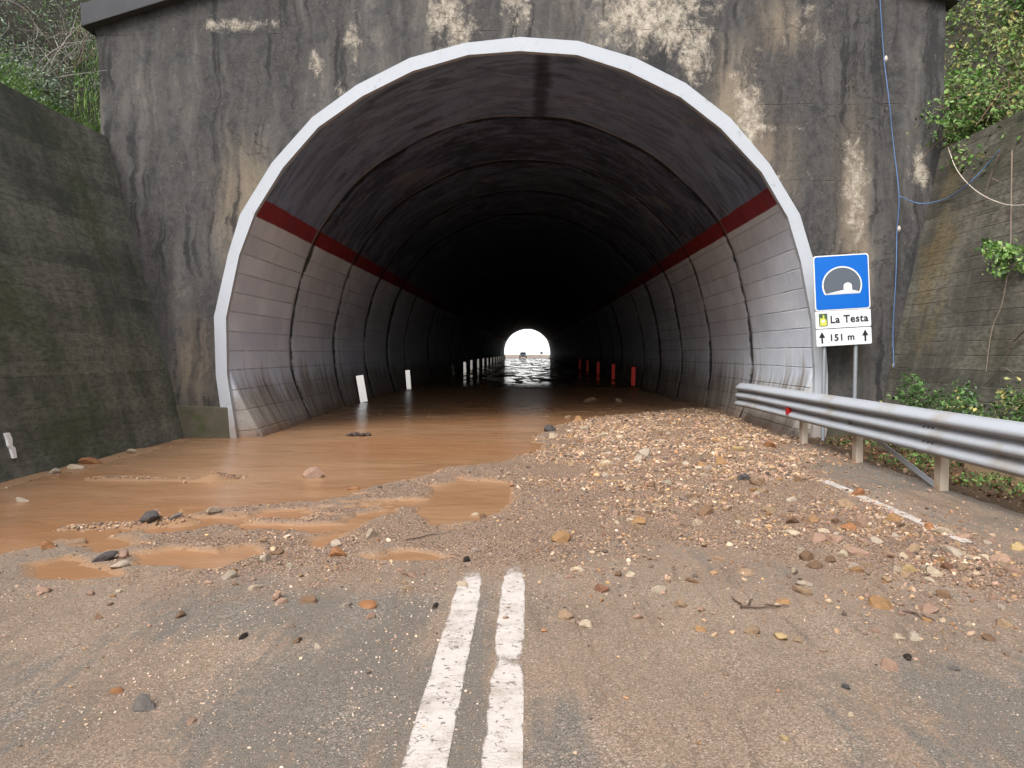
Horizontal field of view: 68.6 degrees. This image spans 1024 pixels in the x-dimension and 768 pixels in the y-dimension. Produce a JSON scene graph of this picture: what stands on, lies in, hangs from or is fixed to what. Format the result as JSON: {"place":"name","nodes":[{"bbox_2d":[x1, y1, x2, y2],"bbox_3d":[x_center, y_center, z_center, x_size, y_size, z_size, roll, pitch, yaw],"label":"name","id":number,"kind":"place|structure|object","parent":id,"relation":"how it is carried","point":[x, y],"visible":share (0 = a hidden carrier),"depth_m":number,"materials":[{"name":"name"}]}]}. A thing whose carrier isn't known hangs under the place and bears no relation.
{"place":"outdoors","nodes":[
{"label":"outdoors","id":0,"kind":"place"},
{"bbox_2d":[0,44,24,77],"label":"hillside","id":1,"kind":"structure","parent":0,"point":[9,58],"depth_m":13.21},
{"bbox_2d":[0,0,79,60],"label":"dead branches","id":2,"kind":"object","parent":1,"relation":"on","point":[4,1],"visible":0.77,"depth_m":13.09,"materials":[{"name":"wood"}]},
{"bbox_2d":[0,0,100,133],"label":"grass","id":3,"kind":"structure","parent":1,"relation":"on","point":[36,94],"depth_m":13.47,"materials":[{"name":"green plant"}]},
{"bbox_2d":[0,40,100,108],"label":"bank bush","id":4,"kind":"object","parent":1,"relation":"on","point":[43,76],"visible":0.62,"depth_m":12.49,"materials":[{"name":"green plant"}]},
{"bbox_2d":[0,0,105,91],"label":"dead branches","id":5,"kind":"object","parent":1,"relation":"on","point":[57,49],"visible":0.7,"depth_m":12.46,"materials":[{"name":"wood"}]},
{"bbox_2d":[0,359,877,579],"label":"flood water","id":6,"kind":"structure","parent":0,"point":[501,410],"depth_m":9.85,"materials":[{"name":"liquid"}]},
{"bbox_2d":[67,464,84,468],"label":"stone","id":7,"kind":"object","parent":6,"relation":"on","point":[72,466],"visible":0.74,"depth_m":9.27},
{"bbox_2d":[346,432,370,436],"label":"debris clump","id":8,"kind":"object","parent":6,"relation":"on","point":[354,434],"visible":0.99,"depth_m":12.91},
{"bbox_2d":[584,397,596,403],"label":"stone","id":9,"kind":"object","parent":6,"relation":"on","point":[591,400],"visible":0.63,"depth_m":20.74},
{"bbox_2d":[0,355,1023,767],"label":"road","id":10,"kind":"structure","parent":0,"point":[938,725],"depth_m":3.71,"materials":[{"name":"asphalt"}]},
{"bbox_2d":[41,540,55,548],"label":"stone","id":11,"kind":"object","parent":10,"relation":"on","point":[47,544],"visible":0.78,"depth_m":5.45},
{"bbox_2d":[69,537,86,544],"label":"stone","id":12,"kind":"object","parent":10,"relation":"on","point":[82,540],"visible":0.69,"depth_m":5.67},
{"bbox_2d":[78,457,101,463],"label":"stone","id":13,"kind":"object","parent":10,"relation":"on","point":[88,460],"visible":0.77,"depth_m":9.63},
{"bbox_2d":[91,550,117,562],"bbox_3d":[-2.795,1.190,5.146,0.177,0.066,0.085,-26,-2,-30],"label":"stone","id":14,"kind":"object","parent":10,"relation":"on","point":[107,555],"visible":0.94,"depth_m":5.12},
{"bbox_2d":[110,687,123,693],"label":"stone","id":15,"kind":"object","parent":10,"relation":"on","point":[116,690],"visible":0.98,"depth_m":3.15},
{"bbox_2d":[110,560,130,567],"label":"stone","id":16,"kind":"object","parent":10,"relation":"on","point":[122,563],"visible":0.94,"depth_m":4.97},
{"bbox_2d":[118,550,128,557],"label":"stone","id":17,"kind":"object","parent":10,"relation":"on","point":[123,554],"visible":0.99,"depth_m":5.19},
{"bbox_2d":[131,694,154,711],"bbox_3d":[-1.481,1.291,3.008,0.106,0.070,0.072,25,10,20],"label":"stone","id":18,"kind":"object","parent":10,"relation":"on","point":[143,703],"visible":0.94,"depth_m":3.00,"materials":[{"name":"stone"}]},
{"bbox_2d":[139,510,159,522],"bbox_3d":[-3.002,1.130,6.261,0.148,0.136,0.178,2,3,34],"label":"stone","id":19,"kind":"object","parent":10,"relation":"on","point":[150,516],"visible":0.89,"depth_m":6.21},
{"bbox_2d":[207,507,221,513],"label":"stone","id":20,"kind":"object","parent":10,"relation":"on","point":[211,510],"visible":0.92,"depth_m":6.60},
{"bbox_2d":[221,570,237,579],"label":"stone","id":21,"kind":"object","parent":10,"relation":"on","point":[229,574],"visible":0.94,"depth_m":4.71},
{"bbox_2d":[259,553,270,561],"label":"stone","id":22,"kind":"object","parent":10,"relation":"on","point":[266,557],"visible":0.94,"depth_m":5.08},
{"bbox_2d":[272,589,281,600],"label":"stone","id":23,"kind":"object","parent":10,"relation":"on","point":[276,595],"visible":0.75,"depth_m":4.31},
{"bbox_2d":[299,595,316,602],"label":"stone","id":24,"kind":"object","parent":10,"relation":"on","point":[309,599],"visible":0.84,"depth_m":4.27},
{"bbox_2d":[302,467,324,478],"bbox_3d":[-2.312,1.069,8.702,0.234,0.221,0.226,-2,3,-41],"label":"stone","id":25,"kind":"object","parent":10,"relation":"on","point":[312,472],"visible":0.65,"depth_m":8.63,"materials":[{"name":"stone"}]},
{"bbox_2d":[328,546,345,556],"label":"stone","id":26,"kind":"object","parent":10,"relation":"on","point":[336,551],"visible":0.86,"depth_m":5.20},
{"bbox_2d":[358,600,376,608],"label":"stone","id":27,"kind":"object","parent":10,"relation":"on","point":[369,604],"visible":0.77,"depth_m":4.20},
{"bbox_2d":[365,528,377,537],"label":"stone","id":28,"kind":"object","parent":10,"relation":"on","point":[371,533],"visible":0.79,"depth_m":5.73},
{"bbox_2d":[401,540,486,767],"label":"road marking","id":29,"kind":"object","parent":10,"relation":"on","point":[434,710],"visible":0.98,"depth_m":3.19,"materials":[{"name":"paint"}]},
{"bbox_2d":[481,565,524,767],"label":"road marking","id":30,"kind":"object","parent":10,"relation":"on","point":[512,710],"visible":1,"depth_m":3.17,"materials":[{"name":"paint"}]},
{"bbox_2d":[551,530,570,542],"bbox_3d":[0.373,1.157,5.617,0.150,0.112,0.083,-1,3,-14],"label":"stone","id":31,"kind":"object","parent":10,"relation":"on","point":[561,536],"visible":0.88,"depth_m":5.60,"materials":[{"name":"stone"}]},
{"bbox_2d":[558,609,573,619],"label":"stone","id":32,"kind":"object","parent":10,"relation":"on","point":[565,614],"visible":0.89,"depth_m":4.03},
{"bbox_2d":[579,619,592,628],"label":"stone","id":33,"kind":"object","parent":10,"relation":"on","point":[585,623],"visible":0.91,"depth_m":3.90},
{"bbox_2d":[594,584,608,592],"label":"stone","id":34,"kind":"object","parent":10,"relation":"on","point":[600,588],"visible":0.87,"depth_m":4.48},
{"bbox_2d":[631,516,645,523],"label":"stone","id":35,"kind":"object","parent":10,"relation":"on","point":[639,520],"visible":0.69,"depth_m":6.18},
{"bbox_2d":[638,448,649,456],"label":"stone","id":36,"kind":"object","parent":10,"relation":"on","point":[644,452],"visible":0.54,"depth_m":10.00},
{"bbox_2d":[650,585,666,593],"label":"stone","id":37,"kind":"object","parent":10,"relation":"on","point":[657,589],"visible":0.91,"depth_m":4.45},
{"bbox_2d":[674,598,687,607],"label":"stone","id":38,"kind":"object","parent":10,"relation":"on","point":[679,602],"visible":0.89,"depth_m":4.21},
{"bbox_2d":[697,505,713,515],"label":"stone","id":39,"kind":"object","parent":10,"relation":"on","point":[704,510],"visible":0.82,"depth_m":6.49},
{"bbox_2d":[737,568,753,575],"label":"stone","id":40,"kind":"object","parent":10,"relation":"on","point":[748,572],"visible":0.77,"depth_m":4.84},
{"bbox_2d":[744,625,759,633],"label":"stone","id":41,"kind":"object","parent":10,"relation":"on","point":[752,629],"visible":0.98,"depth_m":3.81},
{"bbox_2d":[731,596,775,607],"bbox_3d":[1.372,1.237,4.259,0.212,0.011,0.194,0,2,1],"label":"twig","id":42,"kind":"object","parent":10,"relation":"on","point":[745,606],"visible":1,"depth_m":4.17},
{"bbox_2d":[749,476,764,485],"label":"stone","id":43,"kind":"object","parent":10,"relation":"on","point":[756,480],"visible":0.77,"depth_m":7.85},
{"bbox_2d":[760,506,776,512],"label":"stone","id":44,"kind":"object","parent":10,"relation":"on","point":[768,508],"visible":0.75,"depth_m":6.56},
{"bbox_2d":[774,632,787,639],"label":"stone","id":45,"kind":"object","parent":10,"relation":"on","point":[780,636],"visible":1,"depth_m":3.73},
{"bbox_2d":[791,585,811,594],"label":"stone","id":46,"kind":"object","parent":10,"relation":"on","point":[802,590],"visible":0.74,"depth_m":4.44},
{"bbox_2d":[795,580,812,585],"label":"stone","id":47,"kind":"object","parent":10,"relation":"on","point":[803,583],"visible":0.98,"depth_m":4.59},
{"bbox_2d":[799,550,814,560],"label":"stone","id":48,"kind":"object","parent":10,"relation":"on","point":[805,555],"visible":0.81,"depth_m":5.15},
{"bbox_2d":[805,560,822,568],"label":"stone","id":49,"kind":"object","parent":10,"relation":"on","point":[816,564],"visible":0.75,"depth_m":4.97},
{"bbox_2d":[810,532,826,542],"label":"stone","id":50,"kind":"object","parent":10,"relation":"on","point":[816,537],"visible":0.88,"depth_m":5.57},
{"bbox_2d":[826,533,842,542],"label":"stone","id":51,"kind":"object","parent":10,"relation":"on","point":[835,538],"visible":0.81,"depth_m":5.56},
{"bbox_2d":[813,253,871,440],"bbox_3d":[5.222,-0.510,11.920,0.946,3.105,0.101,0,2,1],"label":"tunnel sign","id":52,"kind":"object","parent":10,"relation":"on","point":[842,284],"visible":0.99,"depth_m":11.85,"materials":[{"name":"metal"}]},
{"bbox_2d":[839,498,855,508],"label":"stone","id":53,"kind":"object","parent":10,"relation":"on","point":[844,502],"visible":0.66,"depth_m":6.82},
{"bbox_2d":[840,522,856,529],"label":"stone","id":54,"kind":"object","parent":10,"relation":"on","point":[850,526],"visible":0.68,"depth_m":5.95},
{"bbox_2d":[849,566,864,572],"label":"stone","id":55,"kind":"object","parent":10,"relation":"on","point":[858,569],"visible":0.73,"depth_m":4.87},
{"bbox_2d":[845,546,869,555],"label":"stone","id":56,"kind":"object","parent":10,"relation":"on","point":[853,550],"visible":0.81,"depth_m":5.24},
{"bbox_2d":[851,488,864,495],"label":"stone","id":57,"kind":"object","parent":10,"relation":"on","point":[857,491],"visible":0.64,"depth_m":7.45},
{"bbox_2d":[856,516,869,524],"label":"stone","id":58,"kind":"object","parent":10,"relation":"on","point":[863,520],"visible":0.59,"depth_m":6.16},
{"bbox_2d":[733,383,1023,490],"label":"guardrail","id":59,"kind":"object","parent":10,"relation":"on","point":[993,444],"visible":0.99,"depth_m":8.21,"materials":[{"name":"metal"}]},
{"bbox_2d":[868,595,893,609],"bbox_3d":[2.074,1.252,4.223,0.128,0.078,0.149,-25,32,-21],"label":"stone","id":60,"kind":"object","parent":10,"relation":"on","point":[878,602],"visible":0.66,"depth_m":4.21,"materials":[{"name":"stone"}]},
{"bbox_2d":[864,439,907,452],"bbox_3d":[5.256,0.664,10.410,0.804,0.729,1.062,1,3,26],"label":"weed","id":61,"kind":"object","parent":10,"relation":"on","point":[867,442],"visible":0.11,"depth_m":10.51,"materials":[{"name":"green plant"}]},
{"bbox_2d":[880,657,898,671],"bbox_3d":[1.710,1.285,3.402,0.079,0.050,0.095,-25,26,2],"label":"stone","id":62,"kind":"object","parent":10,"relation":"on","point":[889,664],"visible":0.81,"depth_m":3.39,"materials":[{"name":"stone"}]},
{"bbox_2d":[886,513,900,521],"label":"stone","id":63,"kind":"object","parent":10,"relation":"on","point":[894,517],"visible":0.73,"depth_m":6.30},
{"bbox_2d":[822,480,992,552],"bbox_3d":[3.302,1.395,0.580,0.140,0.021,17.180,0,2,1],"label":"road marking","id":64,"kind":"object","parent":10,"relation":"on","point":[913,518],"visible":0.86,"depth_m":6.70,"materials":[{"name":"paint"}]},
{"bbox_2d":[933,527,953,533],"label":"stone","id":65,"kind":"object","parent":64,"relation":"on","point":[941,530],"visible":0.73,"depth_m":5.87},
{"bbox_2d":[989,553,1011,562],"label":"stone","id":66,"kind":"object","parent":64,"relation":"on","point":[1002,557],"visible":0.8,"depth_m":5.09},
{"bbox_2d":[886,368,931,407],"bbox_3d":[5.841,0.350,11.030,0.572,1.186,0.654,0,2,1],"label":"weed","id":67,"kind":"object","parent":10,"relation":"on","point":[906,401],"visible":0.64,"depth_m":11.00,"materials":[{"name":"green plant"}]},
{"bbox_2d":[902,564,916,572],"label":"stone","id":68,"kind":"object","parent":10,"relation":"on","point":[909,568],"visible":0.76,"depth_m":4.85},
{"bbox_2d":[908,544,919,551],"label":"stone","id":69,"kind":"object","parent":10,"relation":"on","point":[914,547],"visible":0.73,"depth_m":5.29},
{"bbox_2d":[908,631,922,640],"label":"stone","id":70,"kind":"object","parent":10,"relation":"on","point":[913,636],"visible":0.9,"depth_m":3.73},
{"bbox_2d":[811,435,1023,500],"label":"ground cover","id":71,"kind":"object","parent":10,"relation":"on","point":[961,481],"visible":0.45,"depth_m":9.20,"materials":[{"name":"green plant"}]},
{"bbox_2d":[919,603,938,613],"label":"stone","id":72,"kind":"object","parent":10,"relation":"on","point":[928,608],"visible":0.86,"depth_m":4.13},
{"bbox_2d":[926,566,942,576],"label":"stone","id":73,"kind":"object","parent":10,"relation":"on","point":[932,571],"visible":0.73,"depth_m":4.76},
{"bbox_2d":[935,589,950,598],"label":"stone","id":74,"kind":"object","parent":10,"relation":"on","point":[943,593],"visible":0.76,"depth_m":4.36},
{"bbox_2d":[902,374,984,414],"bbox_3d":[5.956,0.426,10.109,1.000,1.116,1.122,-1,3,-15],"label":"weed","id":75,"kind":"object","parent":10,"relation":"on","point":[936,396],"visible":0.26,"depth_m":10.12,"materials":[{"name":"green plant"}]},
{"bbox_2d":[940,562,952,569],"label":"stone","id":76,"kind":"object","parent":10,"relation":"on","point":[946,565],"visible":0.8,"depth_m":4.88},
{"bbox_2d":[941,545,963,556],"bbox_3d":[3.088,1.177,5.256,0.094,0.062,0.166,10,11,-42],"label":"stone","id":77,"kind":"object","parent":10,"relation":"on","point":[951,550],"visible":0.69,"depth_m":5.23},
{"bbox_2d":[955,533,972,538],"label":"stone","id":78,"kind":"object","parent":10,"relation":"on","point":[967,535],"visible":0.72,"depth_m":5.73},
{"bbox_2d":[942,380,1001,418],"bbox_3d":[5.901,0.517,9.590,1.236,1.181,0.998,-1,3,-16],"label":"weed","id":79,"kind":"object","parent":10,"relation":"on","point":[968,400],"visible":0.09,"depth_m":9.75,"materials":[{"name":"green plant"}]},
{"bbox_2d":[942,377,1023,420],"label":"weed","id":80,"kind":"object","parent":10,"relation":"on","point":[1001,395],"visible":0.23,"depth_m":9.01,"materials":[{"name":"green plant"}]},
{"bbox_2d":[981,633,995,641],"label":"stone","id":81,"kind":"object","parent":10,"relation":"on","point":[988,637],"visible":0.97,"depth_m":3.72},
{"bbox_2d":[964,463,1023,485],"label":"concrete kerb","id":82,"kind":"structure","parent":10,"relation":"on","point":[979,469],"depth_m":8.53,"materials":[{"name":"concrete"}]},
{"bbox_2d":[996,618,1012,627],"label":"stone","id":83,"kind":"object","parent":10,"relation":"on","point":[1003,622],"visible":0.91,"depth_m":3.91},
{"bbox_2d":[1003,382,1023,421],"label":"weed","id":84,"kind":"object","parent":10,"relation":"on","point":[1021,407],"visible":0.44,"depth_m":8.13,"materials":[{"name":"green plant"}]},
{"bbox_2d":[1003,565,1023,574],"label":"stone","id":85,"kind":"object","parent":10,"relation":"on","point":[1010,568],"visible":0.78,"depth_m":4.80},
{"bbox_2d":[1010,542,1023,550],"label":"stone","id":86,"kind":"object","parent":10,"relation":"on","point":[1018,546],"visible":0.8,"depth_m":5.42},
{"bbox_2d":[0,407,1023,767],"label":"gravel","id":87,"kind":"structure","parent":0,"point":[708,421],"depth_m":7.03,"materials":[{"name":"gravel"}]},
{"bbox_2d":[36,586,50,592],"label":"stone","id":88,"kind":"object","parent":87,"relation":"on","point":[45,589],"visible":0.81,"depth_m":4.46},
{"bbox_2d":[783,529,799,535],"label":"stone","id":89,"kind":"object","parent":87,"relation":"on","point":[792,532],"visible":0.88,"depth_m":5.76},
{"bbox_2d":[0,0,1023,142],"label":"hillside","id":90,"kind":"structure","parent":0,"point":[57,14],"depth_m":14.20,"materials":[{"name":"plant"}]},
{"bbox_2d":[0,0,100,131],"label":"undergrowth","id":91,"kind":"object","parent":90,"relation":"on","point":[5,66],"visible":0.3,"depth_m":12.67,"materials":[{"name":"green plant"}]},
{"bbox_2d":[17,0,98,69],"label":"bank bush","id":92,"kind":"object","parent":90,"relation":"on","point":[77,39],"visible":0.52,"depth_m":13.94,"materials":[{"name":"green plant"}]},
{"bbox_2d":[983,0,1023,28],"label":"bank bush","id":93,"kind":"object","parent":90,"relation":"on","point":[1009,2],"visible":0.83,"depth_m":13.59,"materials":[{"name":"green plant"}]},
{"bbox_2d":[504,329,549,354],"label":"sky","id":94,"kind":"structure","parent":0,"point":[530,342],"depth_m":506.61,"materials":[{"name":"white"}]},
{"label":"hillside","id":95,"kind":"structure","parent":0,"visible":0},
{"bbox_2d":[916,77,1011,163],"bbox_3d":[7.199,-3.751,11.549,1.162,1.625,2.727,0,2,-11],"label":"bramble","id":96,"kind":"object","parent":95,"relation":"on","point":[974,110],"visible":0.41,"depth_m":11.41,"materials":[{"name":"green plant"}]},
{"bbox_2d":[906,37,1023,169],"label":"bank bush","id":97,"kind":"object","parent":95,"relation":"on","point":[964,125],"visible":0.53,"depth_m":11.63,"materials":[{"name":"green plant"}]},
{"bbox_2d":[942,0,1023,148],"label":"undergrowth","id":98,"kind":"object","parent":95,"relation":"on","point":[957,71],"visible":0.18,"depth_m":13.87,"materials":[{"name":"green plant"}]},
{"bbox_2d":[944,16,1023,186],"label":"bank bush","id":99,"kind":"object","parent":95,"relation":"on","point":[1017,68],"visible":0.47,"depth_m":10.91,"materials":[{"name":"green plant"}]},
{"bbox_2d":[946,70,1023,117],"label":"bramble","id":100,"kind":"object","parent":95,"relation":"on","point":[993,85],"visible":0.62,"depth_m":11.22,"materials":[{"name":"green plant"}]},
{"bbox_2d":[967,0,1023,102],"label":"bank bush","id":101,"kind":"object","parent":95,"relation":"on","point":[992,30],"visible":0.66,"depth_m":12.03,"materials":[{"name":"green plant"}]},
{"bbox_2d":[988,33,1023,165],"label":"bank bush","id":102,"kind":"object","parent":95,"relation":"on","point":[1016,49],"visible":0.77,"depth_m":10.12,"materials":[{"name":"green plant"}]},
{"label":"ground","id":103,"kind":"structure","parent":0,"visible":0},
{"bbox_2d":[0,83,183,482],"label":"retaining wall","id":104,"kind":"structure","parent":103,"relation":"on","point":[84,372],"depth_m":10.43,"materials":[{"name":"concrete"}]},
{"bbox_2d":[3,433,16,457],"bbox_3d":[-5.701,0.699,8.527,0.100,0.288,0.098,0,2,1],"label":"reflector strip","id":105,"kind":"object","parent":104,"relation":"attached to","point":[9,443],"visible":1,"depth_m":8.51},
{"bbox_2d":[81,0,959,437],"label":"road tunnel","id":106,"kind":"structure","parent":103,"relation":"on","point":[327,202],"depth_m":12.74,"materials":[{"name":"concrete"}]},
{"bbox_2d":[356,375,367,401],"bbox_3d":[-4.331,0.135,21.628,0.215,0.779,0.040,-10,1,-11],"label":"reflector strip","id":107,"kind":"object","parent":106,"relation":"attached to","point":[361,388],"visible":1,"depth_m":21.61,"materials":[{"name":"plastic"}]},
{"bbox_2d":[405,370,410,388],"bbox_3d":[-4.069,-0.166,29.423,0.180,0.765,0.040,-4,1,-8],"label":"reflector strip","id":108,"kind":"object","parent":106,"relation":"attached to","point":[408,380],"visible":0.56,"depth_m":29.40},
{"bbox_2d":[631,367,635,385],"bbox_3d":[5.166,-0.319,31.925,0.170,0.820,0.041,2,1,9],"label":"reflector strip","id":109,"kind":"object","parent":106,"relation":"attached to","point":[633,371],"visible":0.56,"depth_m":31.91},
{"bbox_2d":[880,0,999,367],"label":"blue cord","id":110,"kind":"object","parent":106,"relation":"hanging from","point":[898,229],"visible":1,"depth_m":12.14,"materials":[{"name":"plastic"}]},
{"bbox_2d":[882,110,1023,421],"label":"retaining wall","id":111,"kind":"structure","parent":103,"relation":"on","point":[954,298],"depth_m":10.75,"materials":[{"name":"concrete"}]},
{"bbox_2d":[948,147,1023,205],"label":"pale cord","id":112,"kind":"object","parent":111,"relation":"hanging from","point":[976,190],"visible":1,"depth_m":10.74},
{"bbox_2d":[966,143,1009,206],"bbox_3d":[6.777,-2.967,10.611,0.242,0.772,0.840,0,2,1],"label":"creeper stem","id":113,"kind":"object","parent":111,"relation":"hanging from","point":[998,157],"visible":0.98,"depth_m":10.54,"materials":[{"name":"brown plant"}]},
{"bbox_2d":[974,235,1023,279],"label":"wall plant","id":114,"kind":"object","parent":111,"relation":"attached to","point":[1010,253],"depth_m":9.56,"materials":[{"name":"green plant"}]},
{"bbox_2d":[980,150,1017,370],"bbox_3d":[6.444,-1.667,9.908,0.420,3.008,0.935,1,3,21],"label":"creeper stem","id":115,"kind":"object","parent":111,"relation":"attached to","point":[1006,282],"visible":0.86,"depth_m":9.82,"materials":[{"name":"brown plant"}]},
{"bbox_2d":[985,331,1023,384],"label":"creeper stem","id":116,"kind":"object","parent":111,"relation":"attached to","point":[1020,334],"visible":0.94,"depth_m":9.38,"materials":[{"name":"brown plant"}]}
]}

